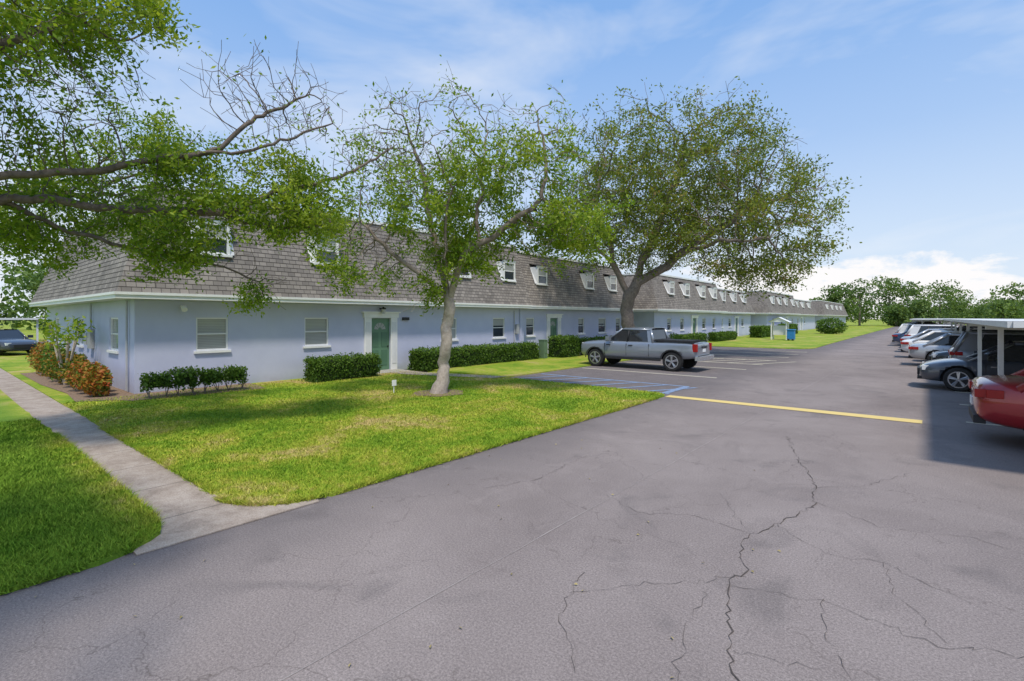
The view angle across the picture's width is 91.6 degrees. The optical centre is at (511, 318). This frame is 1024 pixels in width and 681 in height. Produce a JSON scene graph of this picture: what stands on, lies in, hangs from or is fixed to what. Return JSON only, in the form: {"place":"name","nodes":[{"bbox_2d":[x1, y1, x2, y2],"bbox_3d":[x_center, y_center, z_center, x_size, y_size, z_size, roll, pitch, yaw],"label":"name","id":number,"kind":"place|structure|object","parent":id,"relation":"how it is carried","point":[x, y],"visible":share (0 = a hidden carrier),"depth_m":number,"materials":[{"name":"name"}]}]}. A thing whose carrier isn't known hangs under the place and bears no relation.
{"place":"outdoors","nodes":[
{"label":"outdoors","id":0,"kind":"place"},
{"bbox_2d":[0,390,168,594],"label":"lawn","id":1,"kind":"structure","parent":0,"point":[11,409],"depth_m":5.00,"materials":[{"name":"green plant"}]},
{"bbox_2d":[0,368,318,555],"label":"sidewalk","id":2,"kind":"structure","parent":0,"point":[192,511],"depth_m":6.32,"materials":[{"name":"concrete"}]},
{"bbox_2d":[0,357,664,504],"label":"lawn","id":3,"kind":"structure","parent":0,"point":[16,370],"depth_m":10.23,"materials":[{"name":"green plant"}]},
{"bbox_2d":[20,372,264,401],"bbox_3d":[-12.728,2.048,16.665,11.100,0.001,4.324,0,0,40],"label":"mulch bed","id":4,"kind":"object","parent":3,"relation":"on","point":[75,394],"visible":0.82,"depth_m":13.92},
{"bbox_2d":[25,339,53,372],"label":"green shrub","id":5,"kind":"object","parent":4,"relation":"on","point":[30,356],"visible":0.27,"depth_m":18.56,"materials":[{"name":"green plant"}]},
{"bbox_2d":[32,342,65,375],"bbox_3d":[-16.572,1.436,17.902,1.018,1.279,1.453,0,0,-37],"label":"green shrub","id":6,"kind":"object","parent":4,"relation":"on","point":[37,360],"visible":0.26,"depth_m":17.63,"materials":[{"name":"green plant"}]},
{"bbox_2d":[38,343,75,377],"bbox_3d":[-15.480,1.456,17.011,1.579,1.255,1.012,0,0,40],"label":"green shrub","id":7,"kind":"object","parent":4,"relation":"on","point":[52,350],"visible":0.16,"depth_m":16.79,"materials":[{"name":"green plant"}]},
{"bbox_2d":[41,349,83,379],"bbox_3d":[-14.601,1.545,16.226,1.128,1.104,1.116,0,0,40],"label":"croton shrub","id":8,"kind":"object","parent":4,"relation":"on","point":[47,369],"visible":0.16,"depth_m":15.93,"materials":[{"name":"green plant"}]},
{"bbox_2d":[35,309,95,384],"bbox_3d":[-13.694,0.901,15.361,2.131,2.358,1.484,0,0,40],"label":"plumeria tree","id":9,"kind":"object","parent":4,"relation":"on","point":[49,330],"visible":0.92,"depth_m":15.13,"materials":[{"name":"green plant"}]},
{"bbox_2d":[45,350,87,383],"bbox_3d":[-13.862,1.512,15.602,1.044,1.127,1.158,0,0,-23],"label":"croton shrub","id":10,"kind":"object","parent":4,"relation":"on","point":[63,361],"visible":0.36,"depth_m":15.35,"materials":[{"name":"green plant"}]},
{"bbox_2d":[57,356,93,381],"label":"croton shrub","id":11,"kind":"object","parent":4,"relation":"on","point":[69,362],"visible":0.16,"depth_m":14.69,"materials":[{"name":"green plant"}]},
{"bbox_2d":[63,357,100,390],"bbox_3d":[-12.159,1.577,14.146,0.966,1.003,0.964,0,0,40],"label":"croton shrub","id":12,"kind":"object","parent":4,"relation":"on","point":[68,374],"visible":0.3,"depth_m":13.92,"materials":[{"name":"orange plant"}]},
{"bbox_2d":[70,363,111,393],"bbox_3d":[-11.459,1.665,13.621,0.849,0.848,0.828,0,0,-12],"label":"croton shrub","id":13,"kind":"object","parent":4,"relation":"on","point":[78,377],"visible":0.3,"depth_m":13.43,"materials":[{"name":"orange plant"}]},
{"bbox_2d":[77,367,113,396],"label":"croton shrub","id":14,"kind":"object","parent":4,"relation":"on","point":[105,377],"visible":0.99,"depth_m":12.93,"materials":[{"name":"orange plant"}]},
{"bbox_2d":[139,371,174,397],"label":"viburnum shrub","id":15,"kind":"object","parent":4,"relation":"on","point":[156,380],"visible":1,"depth_m":12.73,"materials":[{"name":"green plant"}]},
{"bbox_2d":[165,365,200,394],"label":"viburnum shrub","id":16,"kind":"object","parent":4,"relation":"on","point":[187,376],"visible":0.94,"depth_m":13.19,"materials":[{"name":"green plant"}]},
{"bbox_2d":[197,367,224,392],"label":"viburnum shrub","id":17,"kind":"object","parent":4,"relation":"on","point":[211,376],"visible":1,"depth_m":13.67,"materials":[{"name":"green plant"}]},
{"bbox_2d":[222,364,249,389],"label":"viburnum shrub","id":18,"kind":"object","parent":4,"relation":"on","point":[232,374],"visible":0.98,"depth_m":14.14,"materials":[{"name":"green plant"}]},
{"bbox_2d":[0,396,659,594],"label":"grass edge tufts","id":19,"kind":"object","parent":3,"relation":"on","point":[165,465],"visible":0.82,"depth_m":6.41,"materials":[{"name":"green plant"}]},
{"bbox_2d":[301,351,382,382],"bbox_3d":[-5.748,1.687,17.023,1.042,1.062,2.717,0,0,40],"label":"trimmed hedge","id":20,"kind":"object","parent":3,"relation":"on","point":[331,368],"visible":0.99,"depth_m":16.64,"materials":[{"name":"green plant"}]},
{"bbox_2d":[413,389,462,396],"bbox_3d":[-2.006,2.044,13.695,1.386,0.001,1.408,0,0,40],"label":"mulch bed","id":21,"kind":"object","parent":3,"relation":"on","point":[436,395],"visible":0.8,"depth_m":13.53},
{"bbox_2d":[291,55,635,393],"bbox_3d":[-1.139,-2.344,13.693,8.804,9.035,5.224,0,0,9],"label":"shade tree","id":22,"kind":"object","parent":3,"relation":"on","point":[458,256],"visible":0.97,"depth_m":13.04,"materials":[{"name":"green plant"}]},
{"bbox_2d":[389,370,505,377],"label":"entry path","id":23,"kind":"structure","parent":0,"point":[429,373],"depth_m":18.11,"materials":[{"name":"concrete"}]},
{"bbox_2d":[0,319,963,373],"bbox_3d":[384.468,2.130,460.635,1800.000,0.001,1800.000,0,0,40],"label":"ground","id":24,"kind":"structure","parent":0,"point":[17,357],"depth_m":31.92,"materials":[{"name":"green plant"}]},
{"bbox_2d":[0,329,37,354],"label":"parked car","id":25,"kind":"object","parent":24,"relation":"on","point":[14,340],"visible":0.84,"depth_m":28.81,"materials":[{"name":"blue paint"}]},
{"bbox_2d":[0,318,46,341],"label":"carport","id":26,"kind":"object","parent":24,"relation":"on","point":[37,330],"visible":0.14,"depth_m":31.97,"materials":[{"name":"metal"}]},
{"bbox_2d":[0,258,48,329],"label":"distant tree line","id":27,"kind":"object","parent":24,"relation":"on","point":[16,325],"depth_m":88.85,"materials":[{"name":"green plant"}]},
{"bbox_2d":[0,252,54,333],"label":"distant tree line","id":28,"kind":"object","parent":24,"relation":"on","point":[35,284],"visible":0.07,"depth_m":45.53,"materials":[{"name":"green plant"}]},
{"bbox_2d":[0,0,437,317],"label":"overhanging tree","id":29,"kind":"object","parent":24,"relation":"on","point":[164,159],"visible":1,"depth_m":8.21,"materials":[{"name":"green plant"}]},
{"bbox_2d":[47,299,523,393],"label":"walls","id":30,"kind":"structure","parent":24,"relation":"on","point":[268,345],"depth_m":16.23,"materials":[{"name":"blue paint"}]},
{"bbox_2d":[180,305,187,311],"bbox_3d":[-9.395,-0.279,14.224,0.354,0.202,0.159,0,0,40],"label":"flood light","id":31,"kind":"object","parent":30,"relation":"attached to","point":[184,308],"visible":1,"depth_m":14.13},
{"bbox_2d":[28,291,531,307],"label":"eave fascia","id":32,"kind":"structure","parent":30,"relation":"on","point":[106,296],"depth_m":16.32,"materials":[{"name":"white paint"}]},
{"bbox_2d":[30,187,530,304],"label":"mansard roof","id":33,"kind":"structure","parent":32,"relation":"on","point":[287,262],"depth_m":16.90,"materials":[{"name":"grey tile"}]},
{"bbox_2d":[75,183,509,246],"bbox_3d":[-10.000,-3.840,24.693,12.940,0.120,16.440,0,0,40],"label":"parapet cap","id":34,"kind":"object","parent":33,"relation":"on","point":[377,223],"visible":0.07,"depth_m":19.97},
{"bbox_2d":[187,215,516,281],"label":"dormer windows","id":35,"kind":"structure","parent":33,"relation":"attached to","point":[508,272],"depth_m":17.42,"materials":[{"name":"white glass"}]},
{"bbox_2d":[56,311,505,373],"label":"windows and doors","id":36,"kind":"structure","parent":30,"relation":"attached to","point":[211,335],"depth_m":17.88,"materials":[{"name":"white glass"}]},
{"bbox_2d":[84,300,521,390],"bbox_3d":[-5.824,0.775,19.562,17.722,2.550,4.965,0,0,-31],"label":"downspout and meters","id":37,"kind":"object","parent":30,"relation":"attached to","point":[89,342],"visible":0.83,"depth_m":16.44,"materials":[{"name":"blue paint"}]},
{"bbox_2d":[379,307,408,319],"bbox_3d":[-4.650,-0.185,19.937,0.290,0.530,1.447,0,0,40],"label":"entry lantern","id":38,"kind":"object","parent":30,"relation":"attached to","point":[383,310],"visible":1,"depth_m":19.42,"materials":[{"name":"plastic"}]},
{"bbox_2d":[524,309,621,345],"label":"walls","id":39,"kind":"structure","parent":24,"relation":"on","point":[569,322],"depth_m":30.78,"materials":[{"name":"blue paint"}]},
{"bbox_2d":[523,305,619,310],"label":"eave fascia","id":40,"kind":"structure","parent":39,"relation":"on","point":[573,308],"depth_m":29.80,"materials":[{"name":"white paint"}]},
{"bbox_2d":[517,253,622,307],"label":"mansard roof","id":41,"kind":"structure","parent":40,"relation":"on","point":[572,291],"depth_m":30.39,"materials":[{"name":"grey tile"}]},
{"bbox_2d":[520,251,619,268],"bbox_3d":[-0.833,-3.690,36.222,12.940,0.120,11.890,0,0,40],"label":"parapet cap","id":42,"kind":"object","parent":41,"relation":"on","point":[560,258],"visible":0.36,"depth_m":31.05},
{"bbox_2d":[530,264,617,291],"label":"dormer windows","id":43,"kind":"structure","parent":41,"relation":"attached to","point":[539,276],"depth_m":31.82,"materials":[{"name":"white glass"}]},
{"bbox_2d":[526,314,619,339],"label":"windows and doors","id":44,"kind":"structure","parent":39,"relation":"attached to","point":[551,325],"depth_m":29.46,"materials":[{"name":"white glass"}]},
{"bbox_2d":[633,311,721,336],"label":"walls","id":45,"kind":"structure","parent":24,"relation":"on","point":[656,319],"depth_m":40.30,"materials":[{"name":"blue paint"}]},
{"bbox_2d":[633,309,727,312],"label":"eave fascia","id":46,"kind":"structure","parent":45,"relation":"on","point":[677,310],"depth_m":39.12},
{"bbox_2d":[623,274,726,310],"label":"mansard roof","id":47,"kind":"structure","parent":46,"relation":"on","point":[653,294],"depth_m":39.71,"materials":[{"name":"grey tile"}]},
{"bbox_2d":[622,272,715,283],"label":"parapet cap","id":48,"kind":"object","parent":47,"relation":"on","point":[675,277],"visible":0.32,"depth_m":42.24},
{"bbox_2d":[663,281,716,298],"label":"dormer windows","id":49,"kind":"structure","parent":47,"relation":"attached to","point":[669,287],"depth_m":41.85,"materials":[{"name":"white glass"}]},
{"bbox_2d":[667,315,715,333],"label":"windows and doors","id":50,"kind":"structure","parent":45,"relation":"attached to","point":[693,317],"depth_m":42.88,"materials":[{"name":"white glass"}]},
{"bbox_2d":[531,76,861,327],"bbox_3d":[9.552,-5.120,26.788,17.405,14.598,10.737,0,0,3],"label":"oak tree","id":51,"kind":"object","parent":24,"relation":"on","point":[755,204],"visible":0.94,"depth_m":25.43,"materials":[{"name":"green plant"}]},
{"bbox_2d":[722,313,750,335],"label":"walls","id":52,"kind":"structure","parent":24,"relation":"on","point":[747,324],"depth_m":58.64,"materials":[{"name":"blue paint"}]},
{"bbox_2d":[722,316,744,335],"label":"windows and doors","id":53,"kind":"structure","parent":52,"relation":"attached to","point":[735,322],"depth_m":57.51,"materials":[{"name":"white glass"}]},
{"bbox_2d":[724,312,754,313],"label":"eave fascia","id":54,"kind":"structure","parent":52,"relation":"on","point":[738,313],"depth_m":56.49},
{"bbox_2d":[718,289,754,312],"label":"mansard roof","id":55,"kind":"structure","parent":54,"relation":"on","point":[739,305],"depth_m":57.66,"materials":[{"name":"grey tile"}]},
{"bbox_2d":[719,291,746,302],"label":"dormer windows","id":56,"kind":"structure","parent":55,"relation":"attached to","point":[733,296],"depth_m":56.63,"materials":[{"name":"white glass"}]},
{"bbox_2d":[797,315,814,329],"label":"walls","id":57,"kind":"structure","parent":24,"relation":"on","point":[809,322],"depth_m":90.80,"materials":[{"name":"blue paint"}]},
{"bbox_2d":[797,317,804,329],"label":"windows and doors","id":58,"kind":"structure","parent":57,"relation":"attached to","point":[800,322],"depth_m":85.91,"materials":[{"name":"white glass"}]},
{"bbox_2d":[847,302,942,320],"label":"distant tree line","id":59,"kind":"object","parent":24,"relation":"on","point":[881,314],"visible":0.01,"depth_m":354.44,"materials":[{"name":"green plant"}]},
{"bbox_2d":[809,275,1003,326],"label":"distant tree line","id":60,"kind":"object","parent":24,"relation":"on","point":[896,314],"visible":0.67,"depth_m":140.50,"materials":[{"name":"green plant"}]},
{"bbox_2d":[964,281,1023,318],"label":"distant tree line","id":61,"kind":"object","parent":24,"relation":"on","point":[1009,308],"visible":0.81,"depth_m":82.67,"materials":[{"name":"green plant"}]},
{"bbox_2d":[0,322,1023,680],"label":"asphalt road","id":62,"kind":"structure","parent":0,"point":[280,596],"depth_m":4.26,"materials":[{"name":"grey asphalt"}]},
{"bbox_2d":[280,362,850,680],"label":"paving seam","id":63,"kind":"object","parent":62,"relation":"on","point":[502,557],"visible":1,"depth_m":4.12,"materials":[{"name":"grey asphalt"}]},
{"bbox_2d":[530,373,695,393],"bbox_3d":[2.828,2.094,16.247,5.920,0.006,1.870,0,0,40],"label":"accessible bay marking","id":64,"kind":"object","parent":62,"relation":"on","point":[676,389],"visible":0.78,"depth_m":15.96,"materials":[{"name":"blue paint"}]},
{"bbox_2d":[580,327,713,371],"bbox_3d":[5.618,1.241,21.362,5.430,1.713,2.210,0,0,40],"label":"pickup truck","id":65,"kind":"object","parent":62,"relation":"on","point":[646,343],"visible":1,"depth_m":20.57,"materials":[{"name":"silver paint"}]},
{"bbox_2d":[507,439,1023,680],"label":"asphalt cracks","id":66,"kind":"object","parent":62,"relation":"on","point":[766,590],"visible":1,"depth_m":3.80,"materials":[{"name":"black asphalt"}]},
{"bbox_2d":[665,395,921,422],"bbox_3d":[6.247,2.092,11.745,5.300,0.001,0.440,0,0,40],"label":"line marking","id":67,"kind":"object","parent":62,"relation":"on","point":[833,412],"visible":1,"depth_m":11.29,"materials":[{"name":"yellow paint"}]},
{"bbox_2d":[588,349,998,425],"bbox_3d":[13.511,2.096,20.557,16.800,0.004,21.780,0,0,40],"label":"parking line marking","id":68,"kind":"object","parent":62,"relation":"on","point":[745,369],"visible":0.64,"depth_m":23.05,"materials":[{"name":"paint"}]},
{"bbox_2d":[892,330,907,341],"bbox_3d":[30.977,1.361,36.667,4.712,1.473,2.160,0,0,40],"label":"parked car","id":69,"kind":"object","parent":62,"relation":"on","point":[896,337],"visible":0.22,"depth_m":37.31,"materials":[{"name":"blue paint"}]},
{"bbox_2d":[895,323,935,332],"bbox_3d":[32.899,1.250,38.971,4.572,1.695,2.180,0,0,40],"label":"parked suv","id":70,"kind":"object","parent":62,"relation":"on","point":[904,327],"visible":0.06,"depth_m":39.43,"materials":[{"name":"white paint"}]},
{"bbox_2d":[900,329,952,346],"bbox_3d":[26.181,1.361,29.729,4.712,1.473,2.160,0,0,40],"label":"parked car","id":71,"kind":"object","parent":62,"relation":"on","point":[917,335],"visible":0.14,"depth_m":30.06,"materials":[{"name":"silver paint"}]},
{"bbox_2d":[904,324,953,335],"bbox_3d":[29.638,1.250,33.878,4.572,1.695,2.180,0,0,40],"label":"parked suv","id":72,"kind":"object","parent":62,"relation":"on","point":[915,329],"visible":0.12,"depth_m":34.16,"materials":[{"name":"white paint"}]},
{"bbox_2d":[901,330,962,351],"bbox_3d":[22.877,1.361,25.453,4.712,1.473,2.160,0,0,40],"label":"parked car","id":73,"kind":"object","parent":62,"relation":"on","point":[924,338],"visible":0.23,"depth_m":25.75,"materials":[{"name":"white paint"}]},
{"bbox_2d":[914,318,954,323],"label":"carport","id":74,"kind":"object","parent":62,"relation":"on","point":[946,322],"visible":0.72,"depth_m":83.61,"materials":[{"name":"metal"}]},
{"bbox_2d":[908,333,961,360],"bbox_3d":[19.822,1.361,21.099,4.712,1.473,2.160,0,0,40],"label":"parked car","id":75,"kind":"object","parent":62,"relation":"on","point":[928,348],"visible":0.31,"depth_m":21.49,"materials":[{"name":"silver paint"}]},
{"bbox_2d":[910,319,964,325],"bbox_3d":[47.183,1.069,53.722,5.600,2.063,49.045,0,0,40],"label":"carport","id":76,"kind":"object","parent":62,"relation":"on","point":[923,320],"visible":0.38,"depth_m":36.48,"materials":[{"name":"metal"}]},
{"bbox_2d":[929,349,948,359],"bbox_3d":[18.698,1.361,18.651,4.712,1.473,2.160,0,0,40],"label":"parked car","id":77,"kind":"object","parent":62,"relation":"on","point":[941,354],"visible":0.15,"depth_m":19.41,"materials":[{"name":"silver paint"}]},
{"bbox_2d":[917,341,1023,391],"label":"parked car","id":78,"kind":"object","parent":62,"relation":"on","point":[955,374],"visible":0.84,"depth_m":14.18,"materials":[{"name":"grey paint"}]},
{"bbox_2d":[943,319,1023,425],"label":"carport","id":79,"kind":"object","parent":62,"relation":"on","point":[1000,325],"visible":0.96,"depth_m":9.73,"materials":[{"name":"metal"}]},
{"bbox_2d":[948,330,1023,357],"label":"parked suv","id":80,"kind":"object","parent":62,"relation":"on","point":[965,344],"visible":0.3,"depth_m":16.75,"materials":[{"name":"grey paint"}]},
{"bbox_2d":[968,369,1023,429],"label":"parked car","id":81,"kind":"object","parent":62,"relation":"on","point":[997,399],"visible":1,"depth_m":7.99,"materials":[{"name":"red paint"}]},
{"bbox_2d":[0,0,1023,318],"label":"sky","id":82,"kind":"structure","parent":0,"point":[922,101],"materials":[{"name":"blue"}]},
{"bbox_2d":[431,353,628,376],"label":"lawn","id":83,"kind":"structure","parent":0,"point":[524,367],"depth_m":21.27,"materials":[{"name":"green plant"}]},
{"bbox_2d":[407,340,540,370],"bbox_3d":[-1.363,1.669,22.653,1.127,1.168,7.961,0,0,40],"label":"trimmed hedge","id":84,"kind":"object","parent":83,"relation":"on","point":[460,356],"visible":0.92,"depth_m":21.88,"materials":[{"name":"green plant"}]},
{"bbox_2d":[538,339,547,357],"bbox_3d":[1.608,1.580,25.686,0.390,0.960,0.340,0,0,40],"label":"utility box","id":85,"kind":"object","parent":83,"relation":"on","point":[543,347],"visible":0.93,"depth_m":25.57,"materials":[{"name":"green metal"}]},
{"bbox_2d":[548,333,580,357],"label":"trimmed hedge","id":86,"kind":"object","parent":83,"relation":"on","point":[559,346],"visible":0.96,"depth_m":26.39,"materials":[{"name":"green plant"}]},
{"bbox_2d":[577,335,611,351],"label":"trimmed hedge","id":87,"kind":"object","parent":83,"relation":"on","point":[583,339],"visible":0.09,"depth_m":30.12,"materials":[{"name":"green plant"}]},
{"bbox_2d":[669,332,681,338],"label":"round shrub","id":88,"kind":"object","parent":83,"relation":"on","point":[673,336],"visible":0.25,"depth_m":34.28,"materials":[{"name":"green plant"}]},
{"bbox_2d":[707,322,894,348],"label":"lawn","id":89,"kind":"structure","parent":0,"point":[810,339],"depth_m":48.32,"materials":[{"name":"green plant"}]},
{"bbox_2d":[677,332,707,341],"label":"trimmed hedge","id":90,"kind":"object","parent":89,"relation":"on","point":[696,336],"visible":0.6,"depth_m":39.86,"materials":[{"name":"green plant"}]},
{"bbox_2d":[707,331,737,341],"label":"trimmed hedge","id":91,"kind":"object","parent":89,"relation":"on","point":[712,336],"visible":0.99,"depth_m":44.83,"materials":[{"name":"green plant"}]},
{"bbox_2d":[749,325,772,337],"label":"trimmed hedge","id":92,"kind":"object","parent":89,"relation":"on","point":[760,331],"visible":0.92,"depth_m":52.90,"materials":[{"name":"green plant"}]},
{"bbox_2d":[751,314,796,325],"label":"walls","id":93,"kind":"structure","parent":89,"relation":"on","point":[761,319],"depth_m":64.03,"materials":[{"name":"blue paint"}]},
{"bbox_2d":[755,313,800,314],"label":"eave fascia","id":94,"kind":"structure","parent":93,"relation":"on","point":[779,313],"depth_m":68.02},
{"bbox_2d":[746,291,800,313],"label":"mansard roof","id":95,"kind":"structure","parent":94,"relation":"on","point":[766,305],"depth_m":64.55,"materials":[{"name":"grey tile"}]},
{"bbox_2d":[769,296,794,305],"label":"dormer windows","id":96,"kind":"structure","parent":95,"relation":"attached to","point":[772,299],"depth_m":68.34,"materials":[{"name":"white glass"}]},
{"bbox_2d":[769,317,790,339],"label":"mail kiosk","id":97,"kind":"object","parent":89,"relation":"on","point":[779,330],"visible":0.84,"depth_m":47.92,"materials":[{"name":"white wood"}]},
{"bbox_2d":[778,323,797,333],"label":"trimmed hedge","id":98,"kind":"object","parent":89,"relation":"on","point":[793,326],"visible":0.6,"depth_m":64.52,"materials":[{"name":"green plant"}]},
{"bbox_2d":[786,329,795,340],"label":"recycling bin","id":99,"kind":"object","parent":89,"relation":"on","point":[790,334],"visible":1,"depth_m":45.88,"materials":[{"name":"blue plastic"}]},
{"bbox_2d":[815,316,845,327],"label":"walls","id":100,"kind":"structure","parent":89,"relation":"on","point":[843,318],"depth_m":106.75,"materials":[{"name":"blue paint"}]},
{"bbox_2d":[815,317,847,333],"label":"round shrub","id":101,"kind":"object","parent":89,"relation":"on","point":[821,327],"visible":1,"depth_m":65.58,"materials":[{"name":"green plant"}]},
{"bbox_2d":[953,325,984,330],"bbox_3d":[24.908,1.250,27.144,4.572,1.695,2.180,0,0,40],"label":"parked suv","id":102,"kind":"object","parent":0,"point":[963,328],"depth_m":26.75,"materials":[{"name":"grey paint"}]},
{"bbox_2d":[962,327,993,332],"bbox_3d":[21.754,1.250,23.004,4.572,1.695,2.180,0,0,40],"label":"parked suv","id":103,"kind":"object","parent":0,"point":[976,328],"visible":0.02,"depth_m":22.61,"materials":[{"name":"black paint"}]},
{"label":"eave fascia","id":104,"kind":"object","parent":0,"visible":0},
{"bbox_2d":[795,300,817,314],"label":"mansard roof","id":105,"kind":"structure","parent":104,"relation":"on","point":[807,310],"depth_m":90.30,"materials":[{"name":"grey tile"}]},
{"bbox_2d":[795,301,810,307],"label":"dormer windows","id":106,"kind":"structure","parent":105,"relation":"attached to","point":[803,304],"depth_m":87.22,"materials":[{"name":"white glass"}]},
{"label":"eave fascia","id":107,"kind":"object","parent":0,"visible":0},
{"bbox_2d":[812,301,847,315],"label":"mansard roof","id":108,"kind":"structure","parent":107,"relation":"on","point":[820,308],"depth_m":102.58,"materials":[{"name":"grey tile"}]},
{"bbox_2d":[825,304,841,309],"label":"dormer windows","id":109,"kind":"structure","parent":108,"relation":"attached to","point":[826,305],"depth_m":107.71,"materials":[{"name":"white glass"}]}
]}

